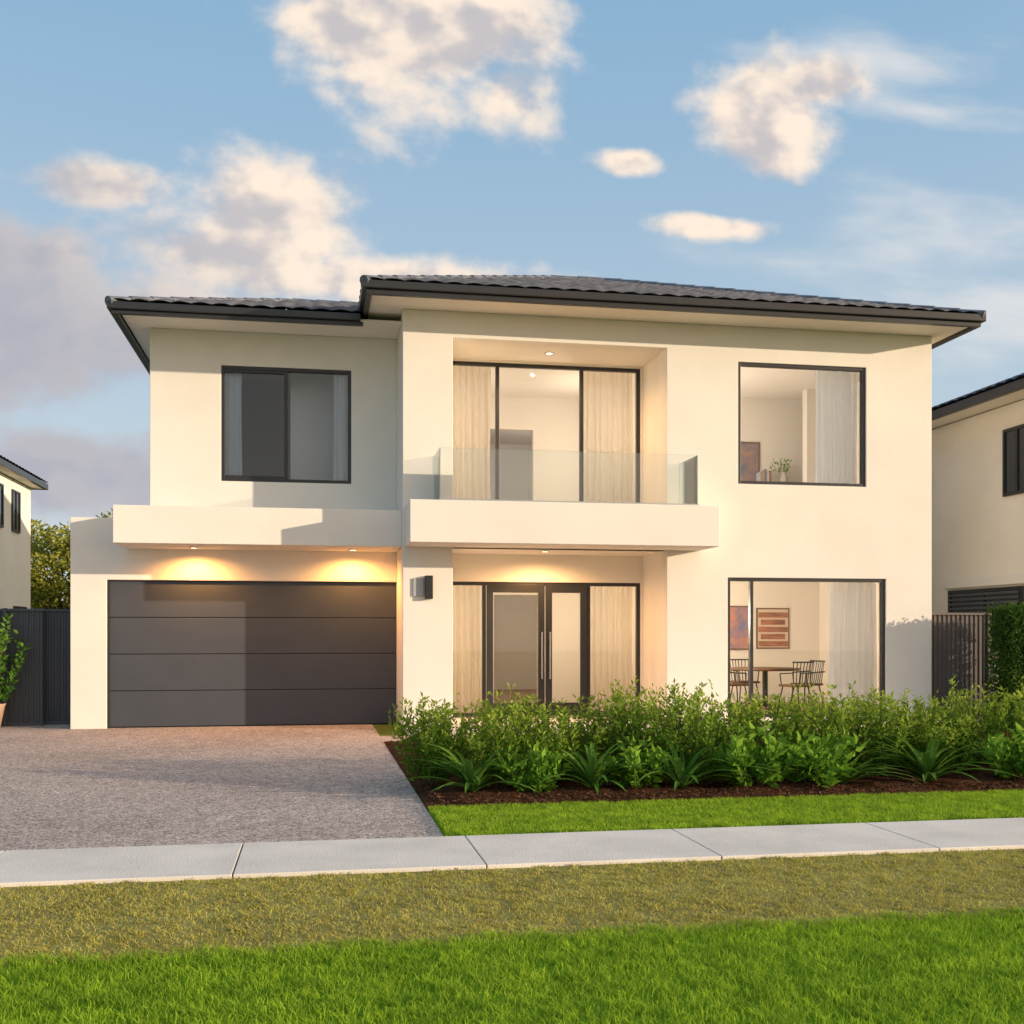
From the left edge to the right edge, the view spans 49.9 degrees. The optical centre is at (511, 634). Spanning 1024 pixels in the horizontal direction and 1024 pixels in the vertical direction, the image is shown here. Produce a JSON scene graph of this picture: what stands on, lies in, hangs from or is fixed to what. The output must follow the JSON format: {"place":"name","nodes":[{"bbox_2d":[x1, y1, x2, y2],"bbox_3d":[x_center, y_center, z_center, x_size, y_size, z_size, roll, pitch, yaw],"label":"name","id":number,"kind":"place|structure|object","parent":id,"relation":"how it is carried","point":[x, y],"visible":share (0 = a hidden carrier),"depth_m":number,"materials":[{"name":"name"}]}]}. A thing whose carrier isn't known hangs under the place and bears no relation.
{"place":"outdoors","nodes":[
{"label":"outdoors","id":0,"kind":"place"},
{"bbox_2d":[0,724,442,851],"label":"driveway","id":1,"kind":"structure","parent":0,"point":[63,786],"depth_m":10.77,"materials":[{"name":"concrete"}]},
{"bbox_2d":[0,613,29,726],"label":"potted plant","id":2,"kind":"object","parent":1,"relation":"on","point":[10,678],"visible":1,"depth_m":17.66,"materials":[{"name":"green plant"}]},
{"bbox_2d":[38,608,69,724],"bbox_3d":[-7.545,0.530,18.383,0.685,1.940,0.070,0,0,-10],"label":"boundary fence","id":3,"kind":"object","parent":1,"relation":"on","point":[56,666],"visible":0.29,"depth_m":18.38,"materials":[{"name":"metal"}]},
{"bbox_2d":[70,517,396,728],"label":"garage front wall","id":4,"kind":"structure","parent":0,"point":[99,558],"depth_m":17.58,"materials":[{"name":"paint"}]},
{"bbox_2d":[110,580,395,727],"bbox_3d":[-4.209,0.310,18.056,4.598,2.380,0.030,0,0,-10],"label":"garage door backing","id":5,"kind":"object","parent":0,"point":[251,653],"visible":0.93,"depth_m":18.04,"materials":[{"name":"metal"}]},
{"bbox_2d":[290,373,333,479],"bbox_3d":[-3.038,-3.200,19.469,1.720,2.600,0.800,0,0,-10],"label":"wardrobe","id":6,"kind":"object","parent":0,"point":[311,425],"visible":0.24,"depth_m":18.99,"materials":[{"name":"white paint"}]},
{"bbox_2d":[0,903,1023,1023],"bbox_3d":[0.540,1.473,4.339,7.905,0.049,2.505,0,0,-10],"label":"lawn grass","id":7,"kind":"structure","parent":0,"point":[380,953],"depth_m":4.74,"materials":[{"name":"plant"}]},
{"bbox_2d":[0,847,1023,965],"bbox_3d":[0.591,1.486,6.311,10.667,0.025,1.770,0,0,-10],"label":"verge grass","id":8,"kind":"structure","parent":0,"point":[542,886],"depth_m":6.17,"materials":[{"name":"plant"}]},
{"bbox_2d":[0,818,1023,886],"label":"footpath","id":9,"kind":"structure","parent":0,"point":[48,867],"depth_m":7.50,"materials":[{"name":"concrete"}]},
{"bbox_2d":[0,0,1023,608],"label":"sky","id":10,"kind":"structure","parent":0,"point":[866,150],"materials":[{"name":"blue"}]},
{"bbox_2d":[474,689,554,716],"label":"floor slab","id":11,"kind":"structure","parent":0,"point":[506,695],"depth_m":25.09,"materials":[{"name":"concrete"}]},
{"bbox_2d":[453,585,480,712],"bbox_3d":[-0.848,0.215,18.866,0.640,2.270,0.084,0,0,-10],"label":"curtain entry","id":12,"kind":"object","parent":11,"relation":"on","point":[466,651],"visible":0.56,"depth_m":18.88,"materials":[{"name":"fabric"}]},
{"bbox_2d":[480,585,579,702],"bbox_3d":[-0.271,0.055,21.971,4.010,2.610,0.150,0,0,-10],"label":"partition","id":13,"kind":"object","parent":11,"relation":"on","point":[565,645],"visible":0.15,"depth_m":22.13,"materials":[{"name":"paint"}]},
{"bbox_2d":[590,586,632,710],"bbox_3d":[1.740,0.215,19.330,0.819,2.270,0.083,0,0,-10],"label":"curtain entry","id":14,"kind":"object","parent":11,"relation":"on","point":[610,634],"visible":0.69,"depth_m":19.33,"materials":[{"name":"fabric"}]},
{"bbox_2d":[730,397,818,702],"bbox_3d":[4.142,-1.695,21.948,4.190,6.110,0.150,0,0,-10],"label":"partition","id":15,"kind":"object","parent":11,"relation":"on","point":[773,427],"depth_m":22.10,"materials":[{"name":"paint"}]},
{"bbox_2d":[730,606,747,649],"bbox_3d":[4.493,-0.140,21.916,0.530,0.880,0.031,0,0,-10],"label":"wall art","id":16,"kind":"object","parent":15,"relation":"attached to","point":[738,627],"depth_m":21.91,"materials":[{"name":"multicoloured paper"}]},
{"bbox_2d":[741,442,759,480],"bbox_3d":[4.557,-3.425,21.928,0.800,0.850,0.031,0,0,-10],"label":"wall art","id":17,"kind":"object","parent":15,"relation":"attached to","point":[750,460],"depth_m":21.95,"materials":[{"name":"multicoloured paper"}]},
{"bbox_2d":[756,608,788,648],"bbox_3d":[5.228,-0.130,22.040,0.700,0.820,0.047,0,0,-10],"label":"wall art","id":18,"kind":"object","parent":15,"relation":"attached to","point":[772,628],"depth_m":22.02,"materials":[{"name":"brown wood"}]},
{"bbox_2d":[453,359,642,502],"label":"balcony wall","id":19,"kind":"structure","parent":0,"point":[641,424],"depth_m":19.09,"materials":[{"name":"paint"}]},
{"bbox_2d":[453,361,636,372],"bbox_3d":[0.536,-4.590,18.855,3.300,0.060,0.088,0,0,-10],"label":"balcony door frame top","id":20,"kind":"object","parent":19,"relation":"attached to","point":[536,366],"visible":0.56,"depth_m":18.83,"materials":[{"name":"metal"}]},
{"bbox_2d":[453,342,660,366],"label":"balcony ceiling","id":21,"kind":"structure","parent":0,"point":[530,353],"depth_m":18.24,"materials":[{"name":"paint"}]},
{"bbox_2d":[396,715,938,734],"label":"porch floor","id":22,"kind":"structure","parent":0,"point":[458,720],"depth_m":17.78,"materials":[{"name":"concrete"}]},
{"bbox_2d":[453,553,642,705],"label":"entry wall","id":23,"kind":"structure","parent":22,"relation":"on","point":[541,568],"depth_m":18.82,"materials":[{"name":"paint"}]},
{"bbox_2d":[486,584,492,709],"bbox_3d":[-0.376,0.250,18.640,0.110,2.220,0.050,0,0,-10],"label":"door leaf left stile","id":24,"kind":"object","parent":23,"relation":"attached to","point":[489,638],"depth_m":18.62,"materials":[{"name":"black metal"}]},
{"bbox_2d":[538,584,544,713],"bbox_3d":[0.500,0.250,18.797,0.110,2.220,0.050,0,0,-10],"label":"door leaf left stile","id":25,"kind":"object","parent":23,"relation":"attached to","point":[541,628],"depth_m":18.77,"materials":[{"name":"black metal"}]},
{"bbox_2d":[545,585,551,713],"bbox_3d":[0.628,0.250,18.820,0.110,2.220,0.050,0,0,-10],"label":"door leaf right stile","id":26,"kind":"object","parent":23,"relation":"attached to","point":[548,629],"depth_m":18.80,"materials":[{"name":"black metal"}]},
{"bbox_2d":[580,585,586,712],"bbox_3d":[1.229,0.250,18.928,0.110,2.220,0.050,0,0,-10],"label":"door leaf right stile","id":27,"kind":"object","parent":23,"relation":"attached to","point":[583,643],"depth_m":18.90,"materials":[{"name":"black metal"}]},
{"bbox_2d":[735,702,827,713],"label":"floorboards","id":28,"kind":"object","parent":22,"relation":"on","point":[763,708],"visible":0.07,"depth_m":20.45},
{"bbox_2d":[828,582,876,712],"bbox_3d":[5.826,0.170,18.872,0.900,2.340,0.085,0,0,-10],"label":"curtain","id":29,"kind":"object","parent":28,"relation":"on","point":[852,636],"visible":0.74,"depth_m":18.87,"materials":[{"name":"fabric"}]},
{"bbox_2d":[369,276,977,312],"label":"roof front","id":30,"kind":"structure","parent":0,"point":[589,285],"depth_m":17.93,"materials":[{"name":"tile"}]},
{"bbox_2d":[490,367,858,444],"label":"ceiling","id":31,"kind":"structure","parent":0,"point":[755,382],"depth_m":20.87,"materials":[{"name":"paint"}]},
{"bbox_2d":[453,366,490,498],"bbox_3d":[-0.750,-3.360,18.884,0.799,2.520,0.085,0,0,-10],"label":"curtain","id":32,"kind":"object","parent":31,"relation":"hanging from","point":[471,417],"visible":0.77,"depth_m":18.90,"materials":[{"name":"fabric"}]},
{"bbox_2d":[584,371,632,501],"bbox_3d":[1.692,-3.360,19.321,0.919,2.520,0.084,0,0,-10],"label":"curtain","id":33,"kind":"object","parent":31,"relation":"hanging from","point":[608,414],"visible":0.82,"depth_m":19.32,"materials":[{"name":"fabric"}]},
{"bbox_2d":[373,724,1008,835],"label":"ground","id":34,"kind":"structure","parent":0,"point":[382,730],"depth_m":16.90,"materials":[{"name":"concrete"}]},
{"bbox_2d":[0,473,30,608],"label":"walls","id":35,"kind":"structure","parent":34,"relation":"on","point":[15,568],"depth_m":30.59,"materials":[{"name":"paint"}]},
{"bbox_2d":[0,608,43,725],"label":"boundary fence","id":36,"kind":"object","parent":34,"relation":"on","point":[24,704],"visible":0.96,"depth_m":18.08,"materials":[{"name":"metal"}]},
{"bbox_2d":[31,518,69,608],"bbox_3d":[-15.254,-1.235,37.705,5.132,5.483,4.934,0,0,-10],"label":"tree","id":37,"kind":"object","parent":34,"relation":"on","point":[46,592],"visible":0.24,"depth_m":36.47,"materials":[{"name":"green plant"}]},
{"bbox_2d":[397,314,401,722],"bbox_3d":[-1.446,-1.780,17.900,0.777,6.560,1.050,0,0,-10],"label":"pillar return","id":38,"kind":"object","parent":34,"relation":"on","point":[399,507],"visible":0.14,"depth_m":17.77,"materials":[{"name":"paint"}]},
{"bbox_2d":[490,444,536,689],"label":"wall","id":39,"kind":"structure","parent":34,"relation":"on","point":[515,638],"depth_m":27.44,"materials":[{"name":"paint"}]},
{"bbox_2d":[632,352,661,714],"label":"recess side wall","id":40,"kind":"structure","parent":34,"relation":"on","point":[652,493],"depth_m":18.63,"materials":[{"name":"paint"}]},
{"bbox_2d":[402,309,931,729],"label":"front wall","id":41,"kind":"structure","parent":34,"relation":"on","point":[878,525],"depth_m":17.99,"materials":[{"name":"paint"}]},
{"bbox_2d":[453,547,665,555],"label":"porch ceiling","id":42,"kind":"structure","parent":41,"relation":"attached to","point":[470,550],"depth_m":18.07,"materials":[{"name":"paint"}]},
{"bbox_2d":[405,499,719,550],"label":"balcony slab","id":43,"kind":"structure","parent":41,"relation":"attached to","point":[493,524],"depth_m":16.63,"materials":[{"name":"paint"}]},
{"bbox_2d":[681,455,697,503],"bbox_3d":[2.816,-2.395,17.470,0.012,0.790,0.780,0,0,-10],"label":"balustrade return","id":44,"kind":"object","parent":43,"relation":"on","point":[689,481],"visible":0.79,"depth_m":17.48,"materials":[{"name":"clear glass"}]},
{"bbox_2d":[368,295,967,343],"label":"soffit","id":45,"kind":"structure","parent":41,"relation":"on","point":[390,308],"depth_m":17.49,"materials":[{"name":"paint"}]},
{"bbox_2d":[366,288,980,327],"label":"fascia front","id":46,"kind":"structure","parent":45,"relation":"attached to","point":[528,300],"depth_m":16.95,"materials":[{"name":"metal"}]},
{"bbox_2d":[362,279,985,322],"bbox_3d":[2.746,-5.143,17.005,10.040,0.115,0.110,0,0,-10],"label":"gutter front","id":47,"kind":"object","parent":46,"relation":"attached to","point":[607,297],"visible":1,"depth_m":16.89,"materials":[{"name":"metal"}]},
{"bbox_2d":[879,579,884,710],"bbox_3d":[6.248,0.210,18.567,0.055,2.300,0.090,0,0,-10],"label":"window frame","id":48,"kind":"object","parent":41,"relation":"attached to","point":[881,635],"visible":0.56,"depth_m":18.53,"materials":[{"name":"black metal"}]},
{"bbox_2d":[384,730,1023,809],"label":"mulch bed","id":49,"kind":"object","parent":34,"relation":"on","point":[866,780],"visible":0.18,"depth_m":10.38,"materials":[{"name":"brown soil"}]},
{"bbox_2d":[387,691,468,786],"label":"garden shrub","id":50,"kind":"object","parent":49,"relation":"on","point":[426,749],"visible":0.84,"depth_m":10.56,"materials":[{"name":"green plant"}]},
{"bbox_2d":[398,692,492,773],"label":"garden shrub","id":51,"kind":"object","parent":49,"relation":"on","point":[465,754],"visible":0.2,"depth_m":11.28,"materials":[{"name":"green plant"}]},
{"bbox_2d":[398,744,540,793],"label":"strap leaf plant","id":52,"kind":"object","parent":49,"relation":"on","point":[469,777],"visible":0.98,"depth_m":10.00,"materials":[{"name":"green plant"}]},
{"bbox_2d":[455,690,532,787],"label":"garden shrub","id":53,"kind":"object","parent":49,"relation":"on","point":[512,737],"visible":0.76,"depth_m":10.35,"materials":[{"name":"green plant"}]},
{"bbox_2d":[464,682,552,773],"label":"garden shrub","id":54,"kind":"object","parent":49,"relation":"on","point":[526,702],"visible":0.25,"depth_m":11.40,"materials":[{"name":"green plant"}]},
{"bbox_2d":[491,741,572,792],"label":"broad leaf plant","id":55,"kind":"object","parent":49,"relation":"on","point":[532,775],"visible":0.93,"depth_m":10.09,"materials":[{"name":"green plant"}]},
{"bbox_2d":[516,697,609,782],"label":"garden shrub","id":56,"kind":"object","parent":49,"relation":"on","point":[545,731],"visible":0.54,"depth_m":10.64,"materials":[{"name":"green plant"}]},
{"bbox_2d":[533,742,652,793],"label":"strap leaf plant","id":57,"kind":"object","parent":49,"relation":"on","point":[593,773],"visible":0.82,"depth_m":10.16,"materials":[{"name":"green plant"}]},
{"bbox_2d":[580,679,674,773],"bbox_3d":[1.119,0.952,10.994,0.933,1.021,0.992,0,0,-6],"label":"garden shrub","id":58,"kind":"object","parent":49,"relation":"on","point":[637,733],"visible":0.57,"depth_m":10.88,"materials":[{"name":"green plant"}]},
{"bbox_2d":[581,676,677,761],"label":"garden shrub","id":59,"kind":"object","parent":49,"relation":"on","point":[614,708],"visible":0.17,"depth_m":11.32,"materials":[{"name":"green plant"}]},
{"bbox_2d":[597,735,679,789],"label":"broad leaf plant","id":60,"kind":"object","parent":49,"relation":"on","point":[633,761],"visible":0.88,"depth_m":10.29,"materials":[{"name":"green plant"}]},
{"bbox_2d":[644,678,720,764],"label":"garden shrub","id":61,"kind":"object","parent":49,"relation":"on","point":[678,700],"visible":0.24,"depth_m":11.56,"materials":[{"name":"green plant"}]},
{"bbox_2d":[604,736,780,788],"bbox_3d":[1.559,1.210,10.189,1.791,0.480,1.654,0,0,28],"label":"strap leaf plant","id":62,"kind":"object","parent":49,"relation":"on","point":[682,777],"visible":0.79,"depth_m":10.31,"materials":[{"name":"green plant"}]},
{"bbox_2d":[644,679,752,784],"bbox_3d":[1.846,0.938,10.734,1.026,1.049,1.036,0,0,25],"label":"garden shrub","id":63,"kind":"object","parent":49,"relation":"on","point":[710,721],"visible":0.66,"depth_m":10.62,"materials":[{"name":"green plant"}]},
{"bbox_2d":[708,689,787,777],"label":"garden shrub","id":64,"kind":"object","parent":49,"relation":"on","point":[753,718],"visible":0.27,"depth_m":11.07,"materials":[{"name":"green plant"}]},
{"bbox_2d":[709,721,806,788],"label":"broad leaf plant","id":65,"kind":"object","parent":49,"relation":"on","point":[743,748],"visible":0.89,"depth_m":10.33,"materials":[{"name":"green plant"}]},
{"bbox_2d":[770,682,858,778],"bbox_3d":[3.014,0.968,11.023,0.811,0.989,0.758,0,0,27],"label":"garden shrub","id":66,"kind":"object","parent":49,"relation":"on","point":[796,724],"visible":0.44,"depth_m":11.01,"materials":[{"name":"green plant"}]},
{"bbox_2d":[771,728,868,788],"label":"broad leaf plant","id":67,"kind":"object","parent":49,"relation":"on","point":[821,760],"visible":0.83,"depth_m":10.49,"materials":[{"name":"green plant"}]},
{"bbox_2d":[788,680,902,767],"bbox_3d":[3.572,0.975,11.930,1.187,0.976,1.175,0,0,33],"label":"garden shrub","id":68,"kind":"object","parent":49,"relation":"on","point":[853,713],"visible":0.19,"depth_m":11.73,"materials":[{"name":"green plant"}]},
{"bbox_2d":[831,684,915,776],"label":"garden shrub","id":69,"kind":"object","parent":49,"relation":"on","point":[867,725],"visible":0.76,"depth_m":11.13,"materials":[{"name":"green plant"}]},
{"bbox_2d":[844,688,952,768],"bbox_3d":[4.151,1.017,11.952,1.181,0.890,1.058,0,0,6],"label":"garden shrub","id":70,"kind":"object","parent":49,"relation":"on","point":[903,699],"visible":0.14,"depth_m":11.87,"materials":[{"name":"green plant"}]},
{"bbox_2d":[881,702,989,776],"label":"garden shrub","id":71,"kind":"object","parent":49,"relation":"on","point":[921,741],"visible":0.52,"depth_m":11.15,"materials":[{"name":"green plant"}]},
{"bbox_2d":[849,733,1021,781],"bbox_3d":[4.032,1.200,10.787,1.496,0.498,1.540,0,0,-36],"label":"strap leaf plant","id":72,"kind":"object","parent":49,"relation":"on","point":[924,764],"visible":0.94,"depth_m":10.71,"materials":[{"name":"green plant"}]},
{"bbox_2d":[912,674,1010,770],"bbox_3d":[4.726,0.942,11.680,0.949,1.042,0.939,0,0,-30],"label":"garden shrub","id":73,"kind":"object","parent":49,"relation":"on","point":[969,738],"visible":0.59,"depth_m":11.58,"materials":[{"name":"green plant"}]},
{"bbox_2d":[942,684,1019,763],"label":"garden shrub","id":74,"kind":"object","parent":49,"relation":"on","point":[993,713],"visible":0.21,"depth_m":12.25,"materials":[{"name":"green plant"}]},
{"bbox_2d":[977,723,1023,779],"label":"broad leaf plant","id":75,"kind":"object","parent":49,"relation":"on","point":[1010,753],"visible":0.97,"depth_m":10.93,"materials":[{"name":"green plant"}]},
{"bbox_2d":[819,382,878,704],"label":"side wall","id":76,"kind":"structure","parent":34,"relation":"on","point":[823,621],"depth_m":21.94,"materials":[{"name":"paint"}]},
{"bbox_2d":[932,612,991,721],"bbox_3d":[7.721,0.555,18.912,1.245,1.890,0.070,0,0,-10],"label":"boundary fence","id":77,"kind":"object","parent":34,"relation":"on","point":[959,643],"visible":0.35,"depth_m":18.91,"materials":[{"name":"metal"}]},
{"bbox_2d":[932,400,1023,699],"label":"walls","id":78,"kind":"structure","parent":34,"relation":"on","point":[977,525],"depth_m":21.72,"materials":[{"name":"paint"}]},
{"bbox_2d":[932,389,1023,429],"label":"soffit","id":79,"kind":"structure","parent":78,"relation":"attached to","point":[1011,398],"depth_m":21.18,"materials":[{"name":"paint"}]},
{"bbox_2d":[932,378,1023,420],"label":"gutter","id":80,"kind":"object","parent":79,"relation":"attached to","point":[992,394],"depth_m":20.52,"materials":[{"name":"metal"}]},
{"bbox_2d":[944,575,1023,588],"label":"lintel","id":81,"kind":"structure","parent":78,"relation":"attached to","point":[994,581],"depth_m":21.22,"materials":[{"name":"white paint"}]},
{"bbox_2d":[1004,489,1023,496],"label":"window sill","id":82,"kind":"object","parent":78,"relation":"attached to","point":[1014,493],"visible":1,"depth_m":20.38,"materials":[{"name":"black metal"}]},
{"bbox_2d":[1006,428,1023,492],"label":"window pane","id":83,"kind":"object","parent":82,"relation":"on","point":[1010,461],"visible":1,"depth_m":20.45,"materials":[{"name":"grey"}]},
{"bbox_2d":[980,601,1023,728],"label":"clipped hedge","id":84,"kind":"object","parent":34,"relation":"on","point":[1008,620],"visible":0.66,"depth_m":17.75,"materials":[{"name":"green plant"}]},
{"bbox_3d":[-7.658,-0.185,21.817,0.247,3.370,8.350,0,0,-10],"label":"garage","id":85,"kind":"object","parent":34,"relation":"on","visible":0},
{"bbox_2d":[110,618,395,653],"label":"garage panel","id":86,"kind":"structure","parent":85,"relation":"attached to","point":[231,635],"depth_m":18.00,"materials":[{"name":"paint"}]},
{"bbox_2d":[110,654,395,690],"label":"garage panel","id":87,"kind":"structure","parent":85,"relation":"attached to","point":[228,671],"depth_m":18.00,"materials":[{"name":"paint"}]},
{"bbox_2d":[110,581,395,617],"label":"garage panel","id":88,"kind":"structure","parent":85,"relation":"attached to","point":[239,599],"depth_m":18.00,"materials":[{"name":"paint"}]},
{"bbox_2d":[110,689,395,726],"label":"garage panel","id":89,"kind":"structure","parent":85,"relation":"attached to","point":[217,707],"depth_m":18.00,"materials":[{"name":"paint"}]},
{"bbox_2d":[113,505,401,551],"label":"canopy slab","id":90,"kind":"structure","parent":85,"relation":"attached to","point":[208,528],"depth_m":16.86,"materials":[{"name":"paint"}]},
{"bbox_2d":[150,328,396,509],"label":"wall","id":91,"kind":"structure","parent":85,"relation":"on","point":[185,417],"depth_m":17.92,"materials":[{"name":"paint"}]},
{"bbox_2d":[225,372,241,474],"bbox_3d":[-4.580,-3.225,18.035,0.318,2.550,0.053,0,0,-10],"label":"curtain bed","id":92,"kind":"object","parent":91,"relation":"hanging from","point":[233,440],"visible":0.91,"depth_m":18.04,"materials":[{"name":"fabric"}]},
{"bbox_2d":[122,315,400,384],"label":"soffit","id":93,"kind":"structure","parent":91,"relation":"on","point":[140,326],"depth_m":17.71,"materials":[{"name":"paint"}]},
{"bbox_2d":[109,310,149,374],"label":"fascia side","id":94,"kind":"structure","parent":93,"relation":"attached to","point":[129,336],"depth_m":18.11,"materials":[{"name":"metal"}]},
{"bbox_2d":[107,301,360,321],"bbox_3d":[-4.216,-4.945,16.825,3.770,0.110,0.110,0,0,-10],"label":"gutter front","id":95,"kind":"object","parent":94,"relation":"attached to","point":[217,310],"visible":1,"depth_m":16.77,"materials":[{"name":"metal"}]},
{"bbox_2d":[111,309,362,326],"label":"fascia front","id":96,"kind":"structure","parent":94,"relation":"attached to","point":[233,317],"depth_m":16.85,"materials":[{"name":"metal"}]},
{"bbox_2d":[115,298,362,312],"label":"roof front","id":97,"kind":"structure","parent":93,"relation":"on","point":[310,306],"depth_m":17.43,"materials":[{"name":"tile"}]},
{"bbox_2d":[333,375,347,480],"bbox_3d":[-2.828,-3.225,18.349,0.318,2.550,0.056,0,0,-10],"label":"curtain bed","id":98,"kind":"object","parent":91,"relation":"attached to","point":[340,463],"visible":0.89,"depth_m":18.34,"materials":[{"name":"fabric"}]},
{"bbox_2d":[427,788,1023,835],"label":"lawn strip grass","id":99,"kind":"structure","parent":0,"point":[637,814],"depth_m":9.10,"materials":[{"name":"plant"}]},
{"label":"bedroom floor","id":100,"kind":"structure","parent":0,"visible":0},
{"bbox_2d":[241,383,289,478],"bbox_3d":[-4.388,-3.400,21.615,3.700,3.000,0.100,0,0,-10],"label":"bedroom back","id":101,"kind":"object","parent":100,"relation":"on","point":[262,414],"visible":0.21,"depth_m":21.48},
{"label":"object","id":102,"kind":"structure","parent":0,"visible":0},
{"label":"upper floorboards","id":103,"kind":"object","parent":102,"relation":"on","visible":0},
{"bbox_2d":[490,396,578,500],"bbox_3d":[-0.271,-3.350,21.971,4.010,2.800,0.150,0,0,-10],"label":"partition","id":104,"kind":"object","parent":103,"relation":"on","point":[552,424],"visible":0.3,"depth_m":22.08,"materials":[{"name":"paint"}]},
{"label":"upper floorboards","id":105,"kind":"object","parent":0,"visible":0},
{"bbox_2d":[803,389,815,482],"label":"cupboard wall","id":106,"kind":"structure","parent":105,"relation":"on","point":[809,419],"depth_m":21.26,"materials":[{"name":"paint"}]},
{"bbox_2d":[815,370,856,483],"bbox_3d":[5.535,-3.275,18.820,0.790,2.550,0.086,0,0,-10],"label":"curtain","id":107,"kind":"object","parent":105,"relation":"on","point":[836,429],"visible":0.69,"depth_m":18.82,"materials":[{"name":"fabric"}]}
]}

